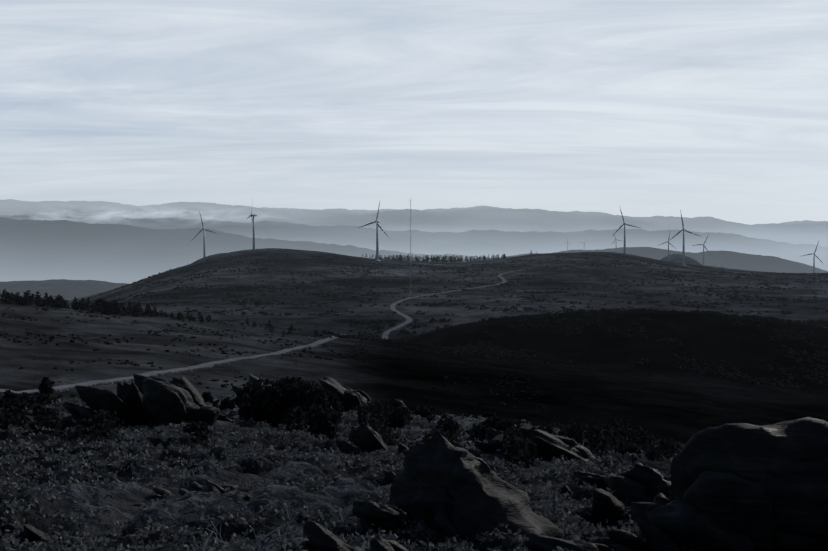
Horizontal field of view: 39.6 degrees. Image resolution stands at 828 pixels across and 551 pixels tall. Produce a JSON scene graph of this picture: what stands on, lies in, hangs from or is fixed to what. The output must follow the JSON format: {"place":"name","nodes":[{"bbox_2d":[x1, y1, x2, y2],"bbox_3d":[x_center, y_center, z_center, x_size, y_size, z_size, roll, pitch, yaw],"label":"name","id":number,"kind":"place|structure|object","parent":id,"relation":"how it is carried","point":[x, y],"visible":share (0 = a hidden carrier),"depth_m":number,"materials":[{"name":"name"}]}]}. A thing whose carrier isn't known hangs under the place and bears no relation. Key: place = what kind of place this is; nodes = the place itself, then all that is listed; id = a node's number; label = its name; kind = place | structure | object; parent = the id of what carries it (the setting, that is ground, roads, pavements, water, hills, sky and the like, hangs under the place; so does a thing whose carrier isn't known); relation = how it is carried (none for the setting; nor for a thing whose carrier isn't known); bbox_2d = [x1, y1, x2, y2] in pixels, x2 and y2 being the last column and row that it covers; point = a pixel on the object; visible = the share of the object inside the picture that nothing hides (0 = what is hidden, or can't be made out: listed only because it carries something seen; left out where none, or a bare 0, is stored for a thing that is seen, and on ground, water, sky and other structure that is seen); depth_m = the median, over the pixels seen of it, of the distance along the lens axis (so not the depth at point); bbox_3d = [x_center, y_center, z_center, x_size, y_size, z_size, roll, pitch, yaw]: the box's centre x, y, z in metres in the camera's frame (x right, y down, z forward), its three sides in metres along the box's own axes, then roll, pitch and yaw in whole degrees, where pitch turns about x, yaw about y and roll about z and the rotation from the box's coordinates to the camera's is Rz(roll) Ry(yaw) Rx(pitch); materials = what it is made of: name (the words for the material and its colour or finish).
{"place":"outdoors","nodes":[
{"label":"outdoors","id":0,"kind":"place"},
{"bbox_2d":[51,210,211,219],"bbox_3d":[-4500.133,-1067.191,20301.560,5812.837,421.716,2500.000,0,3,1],"label":"cloud","id":1,"kind":"structure","parent":0,"point":[107,215],"depth_m":20094.65,"materials":[{"name":"white"}]},
{"bbox_2d":[0,199,827,550],"bbox_3d":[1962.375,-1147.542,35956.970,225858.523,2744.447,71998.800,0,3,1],"label":"terrain","id":2,"kind":"structure","parent":0,"point":[72,251],"depth_m":645.85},
{"bbox_2d":[5,523,72,541],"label":"rock","id":3,"kind":"object","parent":2,"relation":"on","point":[29,531],"visible":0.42,"depth_m":13.91,"materials":[{"name":"grey stone"}]},
{"bbox_2d":[37,376,54,394],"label":"bush","id":4,"kind":"object","parent":2,"relation":"on","point":[45,386],"visible":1,"depth_m":271.92,"materials":[{"name":"grey plant"}]},
{"bbox_2d":[58,373,233,427],"bbox_3d":[-9.458,4.689,40.979,6.144,2.495,3.849,1,3,13],"label":"outcrop rock","id":5,"kind":"object","parent":2,"relation":"on","point":[144,400],"visible":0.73,"depth_m":40.00,"materials":[{"name":"grey stone"}]},
{"bbox_2d":[0,288,375,344],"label":"trees","id":6,"kind":"object","parent":2,"relation":"on","point":[102,306],"visible":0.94,"depth_m":596.60,"materials":[{"name":"grey plant"}]},
{"bbox_2d":[191,212,217,257],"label":"wind turbine","id":7,"kind":"object","parent":2,"relation":"on","point":[204,229],"visible":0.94,"depth_m":1967.17,"materials":[{"name":"grey paint"}]},
{"bbox_2d":[178,478,253,499],"bbox_3d":[-3.153,3.386,17.960,1.254,0.537,1.160,-2,3,-34],"label":"rock","id":8,"kind":"object","parent":2,"relation":"on","point":[211,486],"visible":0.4,"depth_m":17.74,"materials":[{"name":"grey stone"}]},
{"bbox_2d":[192,508,298,550],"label":"dead twigs","id":9,"kind":"object","parent":2,"relation":"on","point":[212,532],"visible":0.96,"depth_m":11.67,"materials":[{"name":"grey wood"}]},
{"bbox_2d":[247,212,256,248],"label":"wind turbine","id":10,"kind":"object","parent":2,"relation":"on","point":[251,215],"visible":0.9,"depth_m":1765.94,"materials":[{"name":"grey paint"}]},
{"bbox_2d":[0,270,521,394],"bbox_3d":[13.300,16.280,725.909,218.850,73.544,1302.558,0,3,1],"label":"gravel track","id":11,"kind":"structure","parent":2,"relation":"on","point":[392,307],"depth_m":394.30,"materials":[{"name":"grey gravel"}]},
{"bbox_2d":[236,376,344,426],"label":"gorse bush","id":12,"kind":"object","parent":2,"relation":"on","point":[279,397],"visible":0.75,"depth_m":43.13,"materials":[{"name":"grey plant"}]},
{"bbox_2d":[232,373,408,411],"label":"outcrop rock","id":13,"kind":"object","parent":2,"relation":"on","point":[350,398],"visible":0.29,"depth_m":64.36,"materials":[{"name":"grey stone"}]},
{"bbox_2d":[68,438,590,506],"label":"loose stones","id":14,"kind":"object","parent":2,"relation":"on","point":[196,486],"visible":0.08,"depth_m":17.98,"materials":[{"name":"grey stone"}]},
{"bbox_2d":[0,390,685,468],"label":"bushes","id":15,"kind":"object","parent":2,"relation":"on","point":[612,437],"visible":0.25,"depth_m":34.86,"materials":[{"name":"plant"}]},
{"bbox_2d":[285,521,407,550],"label":"rock","id":16,"kind":"object","parent":2,"relation":"on","point":[320,537],"visible":0.98,"depth_m":11.07,"materials":[{"name":"grey stone"}]},
{"bbox_2d":[0,395,702,550],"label":"heather scrub","id":17,"kind":"object","parent":2,"relation":"on","point":[32,445],"visible":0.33,"depth_m":19.52,"materials":[{"name":"green plant"}]},
{"bbox_2d":[336,423,408,454],"bbox_3d":[-0.977,4.473,31.182,2.011,1.306,3.531,0,3,1],"label":"rock","id":18,"kind":"object","parent":2,"relation":"on","point":[364,437],"visible":0.73,"depth_m":30.05,"materials":[{"name":"grey stone"}]},
{"bbox_2d":[359,202,386,260],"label":"wind turbine","id":19,"kind":"object","parent":2,"relation":"on","point":[377,244],"visible":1,"depth_m":1586.55,"materials":[{"name":"grey paint"}]},
{"bbox_2d":[359,505,409,536],"bbox_3d":[-0.270,3.116,14.167,0.571,0.641,1.191,1,3,16],"label":"rock","id":20,"kind":"object","parent":2,"relation":"on","point":[402,521],"visible":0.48,"depth_m":13.86,"materials":[{"name":"grey stone"}]},
{"bbox_2d":[384,462,403,481],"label":"rock","id":21,"kind":"object","parent":2,"relation":"on","point":[390,475],"visible":0.15,"depth_m":20.06,"materials":[{"name":"grey stone"}]},
{"bbox_2d":[0,252,827,422],"bbox_3d":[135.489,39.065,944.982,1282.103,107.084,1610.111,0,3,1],"label":"gorse scrub","id":22,"kind":"object","parent":2,"relation":"on","point":[495,351],"visible":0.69,"depth_m":704.90,"materials":[{"name":"black plant"}]},
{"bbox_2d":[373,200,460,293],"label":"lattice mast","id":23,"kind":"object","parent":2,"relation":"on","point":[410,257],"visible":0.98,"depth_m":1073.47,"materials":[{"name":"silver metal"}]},
{"bbox_2d":[352,433,564,540],"bbox_3d":[0.567,2.799,14.439,2.634,1.564,1.634,0,3,1],"label":"boulder","id":24,"kind":"object","parent":2,"relation":"on","point":[444,485],"visible":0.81,"depth_m":14.29,"materials":[{"name":"grey stone"}]},
{"bbox_2d":[468,414,520,441],"bbox_3d":[2.794,5.519,39.696,1.907,1.414,1.490,0,3,1],"label":"gorse bush","id":25,"kind":"object","parent":2,"relation":"on","point":[480,429],"visible":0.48,"depth_m":39.35,"materials":[{"name":"grey plant"}]},
{"bbox_2d":[474,427,603,465],"bbox_3d":[4.544,5.035,31.552,2.933,2.643,7.774,2,3,37],"label":"flat rock","id":26,"kind":"object","parent":2,"relation":"on","point":[549,446],"visible":0.35,"depth_m":29.10,"materials":[{"name":"grey stone"}]},
{"bbox_2d":[362,250,723,269],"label":"tree line","id":27,"kind":"object","parent":2,"relation":"on","point":[420,258],"visible":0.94,"depth_m":1657.89,"materials":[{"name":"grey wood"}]},
{"bbox_2d":[523,533,639,550],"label":"rock","id":28,"kind":"object","parent":2,"relation":"on","point":[535,542],"visible":0.96,"depth_m":12.12,"materials":[{"name":"grey stone"}]},
{"bbox_2d":[557,471,610,497],"bbox_3d":[3.665,4.110,21.762,0.983,1.067,3.502,1,3,24],"label":"rock","id":29,"kind":"object","parent":2,"relation":"on","point":[597,479],"visible":0.42,"depth_m":21.03,"materials":[{"name":"grey stone"}]},
{"bbox_2d":[613,206,639,253],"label":"wind turbine","id":30,"kind":"object","parent":2,"relation":"on","point":[624,250],"visible":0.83,"depth_m":1944.56,"materials":[{"name":"grey paint"}]},
{"bbox_2d":[590,493,670,550],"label":"rock","id":31,"kind":"object","parent":2,"relation":"on","point":[634,540],"visible":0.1,"depth_m":13.22,"materials":[{"name":"grey stone"}]},
{"bbox_2d":[592,462,670,517],"bbox_3d":[3.595,3.494,17.878,3.108,1.198,1.587,-1,3,-29],"label":"rock","id":32,"kind":"object","parent":2,"relation":"on","point":[639,482],"visible":0.54,"depth_m":17.73,"materials":[{"name":"grey stone"}]},
{"bbox_2d":[657,233,675,254],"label":"wind turbine","id":33,"kind":"object","parent":2,"relation":"on","point":[668,241],"visible":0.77,"depth_m":2840.31,"materials":[{"name":"grey paint"}]},
{"bbox_2d":[665,491,676,500],"bbox_3d":[3.545,3.244,14.860,1.119,0.990,0.994,0,3,1],"label":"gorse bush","id":34,"kind":"object","parent":2,"relation":"on","point":[671,496],"visible":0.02,"depth_m":14.98,"materials":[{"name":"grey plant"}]},
{"bbox_2d":[669,210,701,265],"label":"wind turbine","id":35,"kind":"object","parent":2,"relation":"on","point":[683,254],"visible":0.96,"depth_m":1784.12,"materials":[{"name":"grey paint"}]},
{"bbox_2d":[691,234,710,264],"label":"wind turbine","id":36,"kind":"object","parent":2,"relation":"on","point":[703,249],"visible":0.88,"depth_m":2769.93,"materials":[{"name":"grey paint"}]},
{"bbox_2d":[644,417,827,550],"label":"boulder","id":37,"kind":"object","parent":2,"relation":"on","point":[741,487],"visible":1,"depth_m":12.65,"materials":[{"name":"grey stone"}]},
{"bbox_2d":[799,241,821,272],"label":"wind turbine","id":38,"kind":"object","parent":2,"relation":"on","point":[813,259],"visible":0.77,"depth_m":2488.36,"materials":[{"name":"grey paint"}]},
{"bbox_2d":[0,0,827,224],"label":"sky","id":39,"kind":"structure","parent":0,"point":[718,109],"materials":[{"name":"white"}]}
]}

